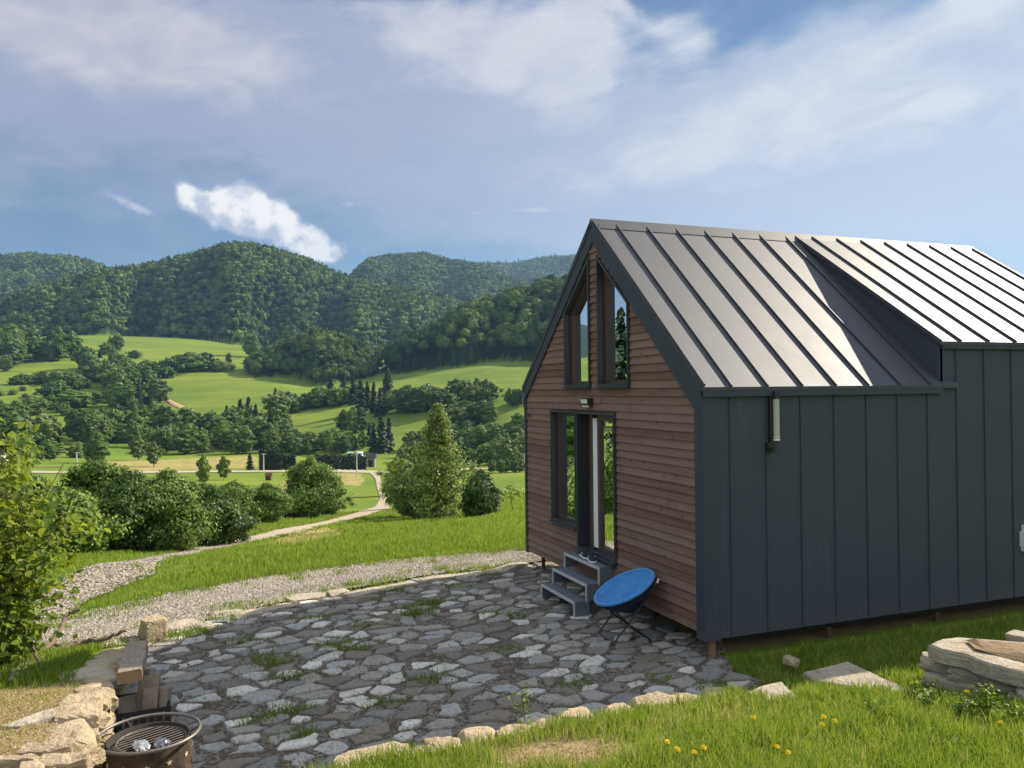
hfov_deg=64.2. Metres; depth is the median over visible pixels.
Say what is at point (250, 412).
broadleaf tree
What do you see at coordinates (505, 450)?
broadleaf tree
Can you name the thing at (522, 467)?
broadleaf tree
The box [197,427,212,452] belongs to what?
broadleaf tree
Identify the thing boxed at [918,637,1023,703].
bed wall
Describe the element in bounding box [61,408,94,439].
broadleaf tree
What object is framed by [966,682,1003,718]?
leafy weed
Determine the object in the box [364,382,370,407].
spruce tree
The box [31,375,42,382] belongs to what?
bush
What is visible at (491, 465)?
broadleaf tree
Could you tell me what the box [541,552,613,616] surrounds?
steps
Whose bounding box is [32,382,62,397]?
bush
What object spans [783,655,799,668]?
rock
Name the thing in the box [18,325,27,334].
broadleaf tree
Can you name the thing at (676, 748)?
dandelion
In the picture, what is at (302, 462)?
broadleaf tree
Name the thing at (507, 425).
broadleaf tree
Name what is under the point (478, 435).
broadleaf tree
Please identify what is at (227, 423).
broadleaf tree
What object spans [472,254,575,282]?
ridge wood
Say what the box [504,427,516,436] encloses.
bush
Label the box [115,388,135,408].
broadleaf tree
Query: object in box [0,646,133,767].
stone wall
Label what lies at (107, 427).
broadleaf tree
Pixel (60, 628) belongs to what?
dead branch
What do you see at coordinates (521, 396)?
broadleaf tree
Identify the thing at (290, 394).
broadleaf tree
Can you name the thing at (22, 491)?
broadleaf tree
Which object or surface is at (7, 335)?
broadleaf tree
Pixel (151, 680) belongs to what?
log
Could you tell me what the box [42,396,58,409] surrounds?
bush
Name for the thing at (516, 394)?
broadleaf tree
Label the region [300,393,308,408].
broadleaf tree
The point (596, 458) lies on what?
door
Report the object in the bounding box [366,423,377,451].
spruce tree
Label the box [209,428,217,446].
broadleaf tree
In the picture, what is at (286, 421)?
broadleaf tree
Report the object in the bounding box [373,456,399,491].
broadleaf tree
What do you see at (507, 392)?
broadleaf tree
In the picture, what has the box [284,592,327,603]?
rim stone
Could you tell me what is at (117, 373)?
broadleaf tree
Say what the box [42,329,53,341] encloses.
broadleaf tree
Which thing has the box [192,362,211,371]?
bush
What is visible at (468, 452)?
broadleaf tree
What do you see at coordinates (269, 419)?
spruce tree
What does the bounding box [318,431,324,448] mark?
broadleaf tree
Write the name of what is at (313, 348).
knoll wood
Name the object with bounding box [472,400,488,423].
broadleaf tree
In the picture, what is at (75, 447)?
broadleaf tree
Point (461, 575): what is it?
rim stone
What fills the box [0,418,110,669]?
shrub
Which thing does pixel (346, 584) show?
edge grass
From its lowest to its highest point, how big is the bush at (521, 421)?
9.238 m
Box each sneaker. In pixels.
[579,548,586,558]
[586,552,596,562]
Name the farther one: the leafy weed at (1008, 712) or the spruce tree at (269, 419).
the spruce tree at (269, 419)
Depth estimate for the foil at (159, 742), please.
5.87 m
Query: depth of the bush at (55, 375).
646.61 m
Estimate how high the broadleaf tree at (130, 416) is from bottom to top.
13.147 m
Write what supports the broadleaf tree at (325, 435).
on the ground at (502, 364)
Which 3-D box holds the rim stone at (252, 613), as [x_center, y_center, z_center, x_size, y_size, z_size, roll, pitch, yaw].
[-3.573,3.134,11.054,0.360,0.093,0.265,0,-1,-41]
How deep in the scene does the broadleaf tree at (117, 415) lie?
455.81 m
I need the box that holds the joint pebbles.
[147,564,742,767]
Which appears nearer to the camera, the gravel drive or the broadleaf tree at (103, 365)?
the gravel drive
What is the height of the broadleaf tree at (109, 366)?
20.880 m
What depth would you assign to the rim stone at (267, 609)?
11.22 m
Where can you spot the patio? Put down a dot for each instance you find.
(431, 723)
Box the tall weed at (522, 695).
[508,682,534,724]
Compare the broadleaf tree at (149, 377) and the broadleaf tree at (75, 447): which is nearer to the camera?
the broadleaf tree at (75, 447)
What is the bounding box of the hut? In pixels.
[264,473,272,479]
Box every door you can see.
[368,460,372,466]
[574,411,617,565]
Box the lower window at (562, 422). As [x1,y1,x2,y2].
[549,410,576,529]
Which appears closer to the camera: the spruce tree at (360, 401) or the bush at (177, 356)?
the spruce tree at (360, 401)
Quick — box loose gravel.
[8,535,546,680]
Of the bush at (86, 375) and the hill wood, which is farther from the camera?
the hill wood
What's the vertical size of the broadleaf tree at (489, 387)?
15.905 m
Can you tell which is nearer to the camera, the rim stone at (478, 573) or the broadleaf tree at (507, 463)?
the rim stone at (478, 573)
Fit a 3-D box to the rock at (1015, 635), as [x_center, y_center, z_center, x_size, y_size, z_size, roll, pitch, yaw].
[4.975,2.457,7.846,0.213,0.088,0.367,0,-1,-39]
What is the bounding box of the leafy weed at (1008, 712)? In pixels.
[996,696,1023,724]
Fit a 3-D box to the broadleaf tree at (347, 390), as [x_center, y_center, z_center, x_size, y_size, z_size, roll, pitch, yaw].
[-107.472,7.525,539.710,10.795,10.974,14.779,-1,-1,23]
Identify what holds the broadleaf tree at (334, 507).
on the ground at (502, 364)
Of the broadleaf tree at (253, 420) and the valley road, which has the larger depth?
the broadleaf tree at (253, 420)
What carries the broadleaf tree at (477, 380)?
on the ground at (502, 364)
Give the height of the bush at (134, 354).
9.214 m
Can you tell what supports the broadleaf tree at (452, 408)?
on the ground at (502, 364)
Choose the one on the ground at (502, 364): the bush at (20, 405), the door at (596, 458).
the bush at (20, 405)
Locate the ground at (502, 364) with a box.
[0,254,1023,767]
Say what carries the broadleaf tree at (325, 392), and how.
on the ground at (502, 364)
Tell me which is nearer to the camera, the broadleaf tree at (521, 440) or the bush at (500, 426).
the broadleaf tree at (521, 440)
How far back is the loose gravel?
12.49 m
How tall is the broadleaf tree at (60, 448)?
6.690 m
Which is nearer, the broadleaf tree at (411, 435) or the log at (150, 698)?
the log at (150, 698)
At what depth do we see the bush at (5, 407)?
493.26 m
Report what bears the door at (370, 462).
in the cottage
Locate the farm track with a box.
[164,398,193,410]
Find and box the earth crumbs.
[0,680,749,767]
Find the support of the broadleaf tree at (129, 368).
on the ground at (502, 364)
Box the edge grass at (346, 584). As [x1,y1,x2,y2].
[0,513,525,680]
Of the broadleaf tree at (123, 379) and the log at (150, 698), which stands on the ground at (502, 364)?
the broadleaf tree at (123, 379)
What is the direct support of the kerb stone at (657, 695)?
on the ground at (502, 364)
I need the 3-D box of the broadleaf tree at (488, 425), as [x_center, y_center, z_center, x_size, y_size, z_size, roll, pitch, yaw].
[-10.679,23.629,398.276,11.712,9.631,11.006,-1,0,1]
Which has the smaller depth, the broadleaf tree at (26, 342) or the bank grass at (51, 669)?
the bank grass at (51, 669)
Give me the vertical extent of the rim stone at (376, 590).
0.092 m
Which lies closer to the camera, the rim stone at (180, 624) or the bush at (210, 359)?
the rim stone at (180, 624)
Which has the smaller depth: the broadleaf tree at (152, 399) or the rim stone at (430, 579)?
the rim stone at (430, 579)
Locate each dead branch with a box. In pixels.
[24,627,43,665]
[39,608,80,650]
[55,629,126,651]
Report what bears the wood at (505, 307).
on the ground at (502, 364)
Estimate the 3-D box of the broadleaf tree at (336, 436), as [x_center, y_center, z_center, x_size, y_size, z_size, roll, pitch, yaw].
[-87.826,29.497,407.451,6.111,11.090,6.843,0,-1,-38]
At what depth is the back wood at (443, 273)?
2136.69 m
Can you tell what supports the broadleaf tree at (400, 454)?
on the ground at (502, 364)
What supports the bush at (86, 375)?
on the ground at (502, 364)
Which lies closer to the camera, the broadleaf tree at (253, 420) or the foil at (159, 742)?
the foil at (159, 742)
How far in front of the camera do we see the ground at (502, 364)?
463.14 m
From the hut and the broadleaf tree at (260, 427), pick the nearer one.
the hut
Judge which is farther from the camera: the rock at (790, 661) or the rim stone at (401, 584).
the rim stone at (401, 584)
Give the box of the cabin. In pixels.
[522,218,1023,657]
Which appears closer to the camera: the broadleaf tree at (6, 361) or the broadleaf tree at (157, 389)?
the broadleaf tree at (157, 389)
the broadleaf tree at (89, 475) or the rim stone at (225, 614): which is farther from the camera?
the broadleaf tree at (89, 475)
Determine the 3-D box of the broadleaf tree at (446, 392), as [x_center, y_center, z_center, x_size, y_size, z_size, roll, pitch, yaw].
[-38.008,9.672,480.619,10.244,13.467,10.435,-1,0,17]
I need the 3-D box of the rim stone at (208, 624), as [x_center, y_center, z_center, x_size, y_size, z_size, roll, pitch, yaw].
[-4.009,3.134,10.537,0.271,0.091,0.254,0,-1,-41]
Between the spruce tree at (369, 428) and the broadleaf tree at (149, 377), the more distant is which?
the broadleaf tree at (149, 377)
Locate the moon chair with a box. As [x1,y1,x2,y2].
[594,568,659,645]
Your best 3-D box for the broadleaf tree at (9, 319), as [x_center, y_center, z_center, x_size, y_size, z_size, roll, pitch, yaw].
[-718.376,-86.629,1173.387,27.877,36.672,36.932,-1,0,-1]
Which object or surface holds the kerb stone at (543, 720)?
on the ground at (502, 364)
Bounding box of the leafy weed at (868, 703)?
[854,692,892,714]
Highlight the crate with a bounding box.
[116,693,170,732]
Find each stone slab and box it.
[733,682,794,699]
[803,662,906,690]
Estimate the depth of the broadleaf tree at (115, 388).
556.98 m
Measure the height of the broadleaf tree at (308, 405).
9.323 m
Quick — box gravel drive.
[12,549,548,671]
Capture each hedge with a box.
[258,448,282,469]
[282,454,295,469]
[314,454,367,469]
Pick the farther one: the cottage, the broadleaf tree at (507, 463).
the cottage
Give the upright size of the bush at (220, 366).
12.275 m
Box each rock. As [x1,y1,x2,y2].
[57,665,121,688]
[85,657,119,665]
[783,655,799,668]
[1005,630,1023,641]
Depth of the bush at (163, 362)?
758.45 m
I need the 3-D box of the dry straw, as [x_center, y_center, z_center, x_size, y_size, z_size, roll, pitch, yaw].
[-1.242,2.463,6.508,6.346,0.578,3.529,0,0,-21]
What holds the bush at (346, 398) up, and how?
on the ground at (502, 364)
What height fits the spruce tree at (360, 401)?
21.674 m
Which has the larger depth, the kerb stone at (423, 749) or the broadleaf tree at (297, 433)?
the broadleaf tree at (297, 433)
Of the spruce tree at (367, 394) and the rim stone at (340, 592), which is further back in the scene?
the spruce tree at (367, 394)
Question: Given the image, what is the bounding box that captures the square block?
[137,614,167,643]
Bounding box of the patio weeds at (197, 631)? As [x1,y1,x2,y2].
[156,565,752,762]
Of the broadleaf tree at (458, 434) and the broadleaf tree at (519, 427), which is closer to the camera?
the broadleaf tree at (519, 427)
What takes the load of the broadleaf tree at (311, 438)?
on the ground at (502, 364)
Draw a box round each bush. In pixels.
[0,403,20,416]
[6,375,30,384]
[6,389,17,394]
[10,400,29,413]
[12,487,132,554]
[18,373,31,384]
[19,385,26,390]
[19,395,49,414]
[23,402,37,414]
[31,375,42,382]
[32,370,49,382]
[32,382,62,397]
[37,397,55,410]
[42,370,66,382]
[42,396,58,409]
[49,390,107,407]
[51,380,68,391]
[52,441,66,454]
[53,403,62,410]
[54,403,72,415]
[60,373,90,385]
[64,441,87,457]
[69,381,84,389]
[73,370,87,378]
[74,376,93,387]
[82,370,92,381]
[89,391,103,400]
[113,404,124,410]
[124,350,142,357]
[137,360,159,370]
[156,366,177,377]
[157,358,180,372]
[159,359,173,366]
[165,354,184,370]
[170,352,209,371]
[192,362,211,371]
[196,498,263,546]
[200,352,219,369]
[210,360,231,371]
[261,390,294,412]
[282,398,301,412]
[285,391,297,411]
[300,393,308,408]
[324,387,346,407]
[327,387,358,403]
[451,423,459,431]
[462,425,483,439]
[491,423,502,429]
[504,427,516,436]
[510,412,523,425]
[515,416,523,426]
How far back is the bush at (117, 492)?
28.70 m
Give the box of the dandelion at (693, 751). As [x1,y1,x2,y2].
[691,749,697,762]
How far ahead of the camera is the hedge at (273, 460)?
269.67 m
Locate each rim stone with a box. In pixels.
[167,618,196,632]
[190,621,213,629]
[208,609,242,617]
[234,608,263,619]
[257,606,278,612]
[270,603,296,611]
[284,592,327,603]
[327,588,349,597]
[343,589,373,598]
[365,586,384,593]
[380,582,405,591]
[403,580,419,586]
[419,574,454,583]
[454,572,473,579]
[469,571,488,577]
[485,569,502,574]
[494,562,528,571]
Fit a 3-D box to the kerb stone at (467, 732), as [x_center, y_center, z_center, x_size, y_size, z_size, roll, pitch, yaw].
[-0.239,2.910,6.158,0.486,0.545,0.340,0,-1,-27]
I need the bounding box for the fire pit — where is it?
[96,712,201,767]
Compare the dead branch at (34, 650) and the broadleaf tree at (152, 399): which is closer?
the dead branch at (34, 650)
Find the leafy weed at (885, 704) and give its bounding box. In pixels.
[877,694,901,719]
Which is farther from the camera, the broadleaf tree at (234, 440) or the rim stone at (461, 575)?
the broadleaf tree at (234, 440)
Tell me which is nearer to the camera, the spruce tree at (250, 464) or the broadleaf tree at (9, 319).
the spruce tree at (250, 464)
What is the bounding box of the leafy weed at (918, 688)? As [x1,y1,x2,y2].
[909,678,944,711]
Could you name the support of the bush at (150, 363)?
on the ground at (502, 364)
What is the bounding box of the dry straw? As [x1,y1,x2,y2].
[0,673,760,767]
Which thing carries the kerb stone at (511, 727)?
on the ground at (502, 364)
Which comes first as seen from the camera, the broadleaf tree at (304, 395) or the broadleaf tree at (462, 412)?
the broadleaf tree at (462, 412)
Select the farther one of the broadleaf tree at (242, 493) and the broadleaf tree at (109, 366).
the broadleaf tree at (109, 366)
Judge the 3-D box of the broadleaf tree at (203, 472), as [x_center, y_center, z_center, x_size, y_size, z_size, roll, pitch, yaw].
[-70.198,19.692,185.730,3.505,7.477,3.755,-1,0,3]
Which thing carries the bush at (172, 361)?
on the ground at (502, 364)
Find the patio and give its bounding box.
[113,562,761,767]
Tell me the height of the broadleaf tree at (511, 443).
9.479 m
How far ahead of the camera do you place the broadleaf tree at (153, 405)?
468.04 m
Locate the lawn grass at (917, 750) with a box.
[283,612,1023,767]
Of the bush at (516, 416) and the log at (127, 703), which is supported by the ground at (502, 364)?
the bush at (516, 416)
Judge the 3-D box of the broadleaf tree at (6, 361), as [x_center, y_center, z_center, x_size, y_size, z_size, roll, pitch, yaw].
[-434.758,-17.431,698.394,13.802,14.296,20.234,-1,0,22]
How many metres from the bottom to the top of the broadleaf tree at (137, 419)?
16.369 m
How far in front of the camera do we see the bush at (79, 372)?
669.42 m
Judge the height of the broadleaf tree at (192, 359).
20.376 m
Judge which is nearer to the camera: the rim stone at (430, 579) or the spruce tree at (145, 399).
the rim stone at (430, 579)
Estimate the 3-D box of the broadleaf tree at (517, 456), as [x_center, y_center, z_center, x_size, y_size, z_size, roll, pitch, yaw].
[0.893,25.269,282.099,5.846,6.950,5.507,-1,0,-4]
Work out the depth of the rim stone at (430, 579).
12.94 m
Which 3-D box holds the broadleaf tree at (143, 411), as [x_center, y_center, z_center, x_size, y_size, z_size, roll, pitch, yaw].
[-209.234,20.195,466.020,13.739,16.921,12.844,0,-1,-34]
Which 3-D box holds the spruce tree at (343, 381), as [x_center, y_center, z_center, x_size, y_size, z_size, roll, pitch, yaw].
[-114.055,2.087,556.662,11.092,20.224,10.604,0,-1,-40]
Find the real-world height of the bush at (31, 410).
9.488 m
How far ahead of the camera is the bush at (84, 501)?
26.09 m
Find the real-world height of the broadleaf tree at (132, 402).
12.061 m
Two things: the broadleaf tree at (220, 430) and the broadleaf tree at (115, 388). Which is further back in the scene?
the broadleaf tree at (115, 388)
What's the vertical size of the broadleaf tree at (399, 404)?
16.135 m
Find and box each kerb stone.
[334,741,408,767]
[408,745,435,755]
[423,736,461,750]
[457,726,495,746]
[496,724,529,736]
[529,717,564,727]
[561,706,592,721]
[604,702,632,715]
[630,691,680,708]
[665,691,699,699]
[701,687,724,697]
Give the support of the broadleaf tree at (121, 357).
on the ground at (502, 364)
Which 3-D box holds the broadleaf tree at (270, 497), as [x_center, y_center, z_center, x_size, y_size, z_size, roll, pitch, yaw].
[-19.071,9.395,63.920,4.864,3.399,3.884,0,0,-21]
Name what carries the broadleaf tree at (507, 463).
on the ground at (502, 364)
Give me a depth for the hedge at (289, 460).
275.09 m
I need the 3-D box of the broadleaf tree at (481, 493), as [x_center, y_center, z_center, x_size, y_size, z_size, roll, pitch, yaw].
[-1.514,5.118,37.735,2.095,2.500,2.974,0,0,-21]
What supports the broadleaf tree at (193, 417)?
on the ground at (502, 364)
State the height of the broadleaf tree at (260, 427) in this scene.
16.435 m
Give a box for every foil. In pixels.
[132,739,150,751]
[154,737,170,747]
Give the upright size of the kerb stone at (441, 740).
0.563 m
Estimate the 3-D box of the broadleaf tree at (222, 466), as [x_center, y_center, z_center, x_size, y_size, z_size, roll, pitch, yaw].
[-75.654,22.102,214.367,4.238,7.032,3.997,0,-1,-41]
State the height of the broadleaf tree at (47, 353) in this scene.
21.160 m
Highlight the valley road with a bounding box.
[19,468,487,472]
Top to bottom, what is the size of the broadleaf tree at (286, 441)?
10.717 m
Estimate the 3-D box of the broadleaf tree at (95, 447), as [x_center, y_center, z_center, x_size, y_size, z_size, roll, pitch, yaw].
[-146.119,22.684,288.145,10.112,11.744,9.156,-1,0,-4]
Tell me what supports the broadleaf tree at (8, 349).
on the ground at (502, 364)
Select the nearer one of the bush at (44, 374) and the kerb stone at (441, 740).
the kerb stone at (441, 740)
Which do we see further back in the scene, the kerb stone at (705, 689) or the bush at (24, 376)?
the bush at (24, 376)
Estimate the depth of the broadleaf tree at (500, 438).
350.29 m
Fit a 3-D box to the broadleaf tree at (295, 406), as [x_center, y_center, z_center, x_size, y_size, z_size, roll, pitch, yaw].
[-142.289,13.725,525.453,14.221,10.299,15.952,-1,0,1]
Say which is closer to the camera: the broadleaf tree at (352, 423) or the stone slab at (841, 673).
the stone slab at (841, 673)
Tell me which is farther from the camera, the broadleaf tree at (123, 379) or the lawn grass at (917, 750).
the broadleaf tree at (123, 379)
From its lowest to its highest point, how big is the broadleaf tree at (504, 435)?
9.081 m
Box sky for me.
[0,0,1023,275]
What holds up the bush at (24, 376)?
on the ground at (502, 364)
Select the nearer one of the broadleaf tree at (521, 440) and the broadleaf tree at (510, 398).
the broadleaf tree at (521, 440)
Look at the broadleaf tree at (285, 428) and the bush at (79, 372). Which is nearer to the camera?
the broadleaf tree at (285, 428)
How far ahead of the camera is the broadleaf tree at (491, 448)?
298.81 m
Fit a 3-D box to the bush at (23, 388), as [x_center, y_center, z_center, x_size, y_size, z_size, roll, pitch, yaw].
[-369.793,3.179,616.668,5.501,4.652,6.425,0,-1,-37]
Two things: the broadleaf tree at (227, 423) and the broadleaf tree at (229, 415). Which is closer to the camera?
the broadleaf tree at (227, 423)
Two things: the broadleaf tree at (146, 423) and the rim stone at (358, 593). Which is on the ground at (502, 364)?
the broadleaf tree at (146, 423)
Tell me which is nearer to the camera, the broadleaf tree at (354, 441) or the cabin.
the cabin
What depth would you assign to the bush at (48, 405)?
532.41 m
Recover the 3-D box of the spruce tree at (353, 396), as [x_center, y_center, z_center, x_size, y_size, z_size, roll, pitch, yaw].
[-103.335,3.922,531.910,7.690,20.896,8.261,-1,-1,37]
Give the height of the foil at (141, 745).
0.059 m
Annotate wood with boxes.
[0,240,465,352]
[0,251,106,298]
[241,326,384,380]
[348,250,531,301]
[376,274,566,371]
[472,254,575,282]
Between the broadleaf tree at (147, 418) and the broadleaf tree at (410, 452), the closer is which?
the broadleaf tree at (410, 452)
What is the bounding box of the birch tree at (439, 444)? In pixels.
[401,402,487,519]
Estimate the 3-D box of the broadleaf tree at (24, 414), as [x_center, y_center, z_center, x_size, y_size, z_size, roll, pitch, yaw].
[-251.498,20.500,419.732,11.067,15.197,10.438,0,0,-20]
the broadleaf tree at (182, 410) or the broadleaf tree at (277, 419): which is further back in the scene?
the broadleaf tree at (182, 410)
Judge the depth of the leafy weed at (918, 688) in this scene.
6.74 m
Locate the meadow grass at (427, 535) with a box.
[18,491,525,608]
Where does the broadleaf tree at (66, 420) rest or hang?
on the ground at (502, 364)
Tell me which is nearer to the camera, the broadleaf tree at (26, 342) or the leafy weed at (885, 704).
the leafy weed at (885, 704)
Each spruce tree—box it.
[135,383,143,409]
[141,372,148,404]
[237,399,244,411]
[244,396,252,411]
[245,453,255,469]
[254,404,258,416]
[263,412,273,446]
[326,371,333,388]
[339,373,346,386]
[348,374,357,404]
[354,379,369,411]
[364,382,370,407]
[366,422,371,446]
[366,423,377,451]
[368,382,376,412]
[372,415,389,453]
[373,388,386,416]
[381,365,395,394]
[386,417,394,450]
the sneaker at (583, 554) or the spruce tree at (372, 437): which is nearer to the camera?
the sneaker at (583, 554)
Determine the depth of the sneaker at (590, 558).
11.31 m
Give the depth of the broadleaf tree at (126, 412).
466.95 m
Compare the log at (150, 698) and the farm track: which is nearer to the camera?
the log at (150, 698)
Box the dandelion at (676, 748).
[674,746,680,763]
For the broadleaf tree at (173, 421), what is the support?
on the ground at (502, 364)
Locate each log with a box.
[118,693,140,728]
[137,674,160,721]
[142,686,158,722]
[144,668,155,674]
[159,687,171,720]
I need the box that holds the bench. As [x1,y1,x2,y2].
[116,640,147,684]
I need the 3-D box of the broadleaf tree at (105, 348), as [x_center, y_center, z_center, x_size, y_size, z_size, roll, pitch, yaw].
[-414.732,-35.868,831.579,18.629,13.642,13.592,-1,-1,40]
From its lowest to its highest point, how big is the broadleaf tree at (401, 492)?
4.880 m
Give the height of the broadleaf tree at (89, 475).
3.851 m
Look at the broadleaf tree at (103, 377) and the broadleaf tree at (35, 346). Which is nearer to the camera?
the broadleaf tree at (103, 377)
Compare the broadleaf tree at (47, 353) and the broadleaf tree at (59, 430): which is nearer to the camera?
the broadleaf tree at (59, 430)
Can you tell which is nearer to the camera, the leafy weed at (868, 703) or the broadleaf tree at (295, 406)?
the leafy weed at (868, 703)
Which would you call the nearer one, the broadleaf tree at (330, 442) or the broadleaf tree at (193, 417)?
the broadleaf tree at (330, 442)
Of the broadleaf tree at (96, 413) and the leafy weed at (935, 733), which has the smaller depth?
the leafy weed at (935, 733)
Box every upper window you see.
[562,258,591,388]
[595,255,630,387]
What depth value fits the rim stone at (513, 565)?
13.74 m
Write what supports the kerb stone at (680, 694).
on the ground at (502, 364)
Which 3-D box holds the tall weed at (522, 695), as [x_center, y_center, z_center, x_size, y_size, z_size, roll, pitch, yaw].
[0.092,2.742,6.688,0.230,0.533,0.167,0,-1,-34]
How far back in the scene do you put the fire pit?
5.96 m
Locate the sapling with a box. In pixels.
[504,481,524,508]
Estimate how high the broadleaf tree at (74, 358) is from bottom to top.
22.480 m
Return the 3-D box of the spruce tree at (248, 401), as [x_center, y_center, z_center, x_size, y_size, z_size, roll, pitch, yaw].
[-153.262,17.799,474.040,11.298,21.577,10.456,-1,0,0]
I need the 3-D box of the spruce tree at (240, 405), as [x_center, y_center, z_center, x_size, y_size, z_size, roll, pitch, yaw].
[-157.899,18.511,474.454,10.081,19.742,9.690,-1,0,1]
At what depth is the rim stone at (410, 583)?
12.64 m
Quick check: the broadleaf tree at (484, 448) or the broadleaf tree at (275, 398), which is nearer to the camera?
the broadleaf tree at (484, 448)
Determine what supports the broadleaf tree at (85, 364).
on the ground at (502, 364)
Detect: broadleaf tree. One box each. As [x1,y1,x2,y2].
[0,311,21,325]
[0,323,25,338]
[0,332,13,343]
[0,338,31,360]
[0,339,28,364]
[0,341,23,365]
[0,355,17,370]
[0,417,11,437]
[0,435,24,458]
[0,462,55,537]
[1,410,28,434]
[4,420,34,441]
[13,314,28,325]
[13,330,27,339]
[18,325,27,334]
[19,409,32,419]
[19,435,35,449]
[21,328,45,339]
[22,421,45,442]
[22,472,59,526]
[24,336,44,360]
[29,413,59,443]
[30,445,46,459]
[40,340,55,361]
[40,439,56,450]
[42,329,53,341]
[43,444,56,459]
[45,326,68,342]
[45,336,70,360]
[51,423,63,442]
[56,457,133,539]
[61,330,84,355]
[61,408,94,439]
[62,409,76,432]
[70,346,97,368]
[72,414,100,442]
[78,351,96,369]
[78,360,90,370]
[81,432,110,460]
[82,358,108,381]
[89,409,104,427]
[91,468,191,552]
[95,363,120,377]
[96,361,108,382]
[96,368,123,387]
[96,419,117,441]
[97,407,127,418]
[99,342,111,354]
[104,382,128,405]
[106,369,127,384]
[107,334,125,350]
[107,347,119,359]
[107,409,126,424]
[108,357,120,365]
[110,375,132,384]
[110,420,121,441]
[114,423,128,442]
[115,353,136,363]
[115,371,141,384]
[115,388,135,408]
[118,358,135,369]
[122,365,138,376]
[123,410,130,422]
[124,383,147,407]
[125,411,140,423]
[125,413,147,441]
[125,421,144,440]
[126,395,139,411]
[126,434,150,460]
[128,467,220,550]
[133,364,150,368]
[137,405,153,416]
[138,365,156,384]
[140,379,174,402]
[142,373,152,383]
[142,417,152,439]
[143,428,158,442]
[144,416,154,425]
[145,441,164,466]
[148,398,159,406]
[148,401,158,413]
[148,414,168,428]
[149,404,178,418]
[149,423,178,438]
[153,406,177,426]
[154,426,177,452]
[166,423,205,453]
[167,416,182,428]
[171,428,179,449]
[176,411,202,430]
[177,406,196,416]
[190,481,245,514]
[195,454,212,481]
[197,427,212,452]
[200,411,232,438]
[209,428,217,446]
[210,420,228,448]
[214,455,231,477]
[216,479,268,520]
[217,420,230,428]
[221,409,237,427]
[223,429,246,453]
[224,422,244,442]
[225,353,232,361]
[227,407,244,419]
[237,416,243,422]
[239,425,255,453]
[240,416,254,427]
[241,329,259,354]
[242,407,265,417]
[246,482,296,522]
[249,416,267,428]
[250,419,271,447]
[261,425,284,449]
[270,404,293,422]
[272,414,284,424]
[277,423,300,445]
[277,483,323,517]
[278,432,294,451]
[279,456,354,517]
[280,418,293,427]
[289,437,302,454]
[289,459,304,483]
[294,431,302,437]
[296,397,305,408]
[300,431,320,451]
[302,440,313,454]
[306,387,324,407]
[306,395,311,407]
[317,430,333,448]
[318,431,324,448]
[319,472,357,513]
[320,387,327,404]
[324,434,337,453]
[333,432,339,452]
[334,409,348,430]
[337,435,352,452]
[343,387,357,395]
[343,406,361,432]
[350,434,362,449]
[358,407,367,429]
[358,430,369,447]
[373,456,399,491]
[377,394,393,411]
[379,458,412,505]
[380,462,415,515]
[383,463,449,518]
[385,389,394,405]
[386,387,410,412]
[396,448,406,458]
[399,387,429,412]
[401,431,425,445]
[402,384,412,390]
[402,440,423,460]
[405,444,421,463]
[415,395,426,411]
[418,385,432,408]
[421,387,443,406]
[427,391,446,408]
[442,389,450,409]
[444,378,463,400]
[445,403,461,422]
[446,393,459,408]
[447,425,456,444]
[450,407,467,426]
[450,449,461,464]
[452,438,466,453]
[455,379,481,399]
[455,429,468,439]
[456,468,505,516]
[457,400,470,407]
[457,404,479,425]
[460,419,478,429]
[460,448,474,463]
[462,385,478,402]
[462,436,470,448]
[468,439,481,451]
[469,426,486,444]
[470,448,482,463]
[472,377,480,384]
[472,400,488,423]
[475,379,503,401]
[475,442,497,464]
[476,389,492,401]
[480,401,498,422]
[481,428,490,442]
[484,423,492,429]
[485,427,501,442]
[486,442,500,463]
[487,460,496,471]
[491,444,514,463]
[492,438,521,450]
[494,434,505,443]
[495,459,506,472]
[500,430,509,439]
[501,388,510,402]
[503,422,514,429]
[503,458,511,471]
[506,389,515,405]
[507,447,522,461]
[507,460,522,472]
[510,432,522,439]
[512,423,523,431]
[513,435,523,444]
[514,389,521,403]
[516,391,523,403]
[517,459,524,471]
[519,445,524,459]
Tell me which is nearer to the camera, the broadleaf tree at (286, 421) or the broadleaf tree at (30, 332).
the broadleaf tree at (286, 421)
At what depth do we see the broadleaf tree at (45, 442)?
343.51 m
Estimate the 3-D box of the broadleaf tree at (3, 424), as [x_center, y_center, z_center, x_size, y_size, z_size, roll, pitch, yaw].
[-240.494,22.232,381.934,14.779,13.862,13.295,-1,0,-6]
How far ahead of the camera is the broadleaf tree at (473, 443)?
370.04 m
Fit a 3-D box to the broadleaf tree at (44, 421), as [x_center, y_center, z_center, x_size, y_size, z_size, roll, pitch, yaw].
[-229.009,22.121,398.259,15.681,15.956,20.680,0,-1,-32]
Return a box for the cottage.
[365,453,376,466]
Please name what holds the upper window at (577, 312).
in the cabin
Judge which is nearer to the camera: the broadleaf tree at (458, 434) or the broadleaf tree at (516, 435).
the broadleaf tree at (516, 435)
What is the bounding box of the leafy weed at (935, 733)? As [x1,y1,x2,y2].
[926,725,975,748]
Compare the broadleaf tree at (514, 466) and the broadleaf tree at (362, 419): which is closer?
the broadleaf tree at (514, 466)
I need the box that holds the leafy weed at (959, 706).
[941,689,978,717]
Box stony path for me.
[36,473,388,625]
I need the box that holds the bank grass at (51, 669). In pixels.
[0,635,102,690]
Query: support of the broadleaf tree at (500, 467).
on the ground at (502, 364)
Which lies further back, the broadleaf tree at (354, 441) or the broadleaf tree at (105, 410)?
the broadleaf tree at (105, 410)
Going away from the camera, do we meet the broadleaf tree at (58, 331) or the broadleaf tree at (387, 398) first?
the broadleaf tree at (387, 398)
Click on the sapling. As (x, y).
(508, 488)

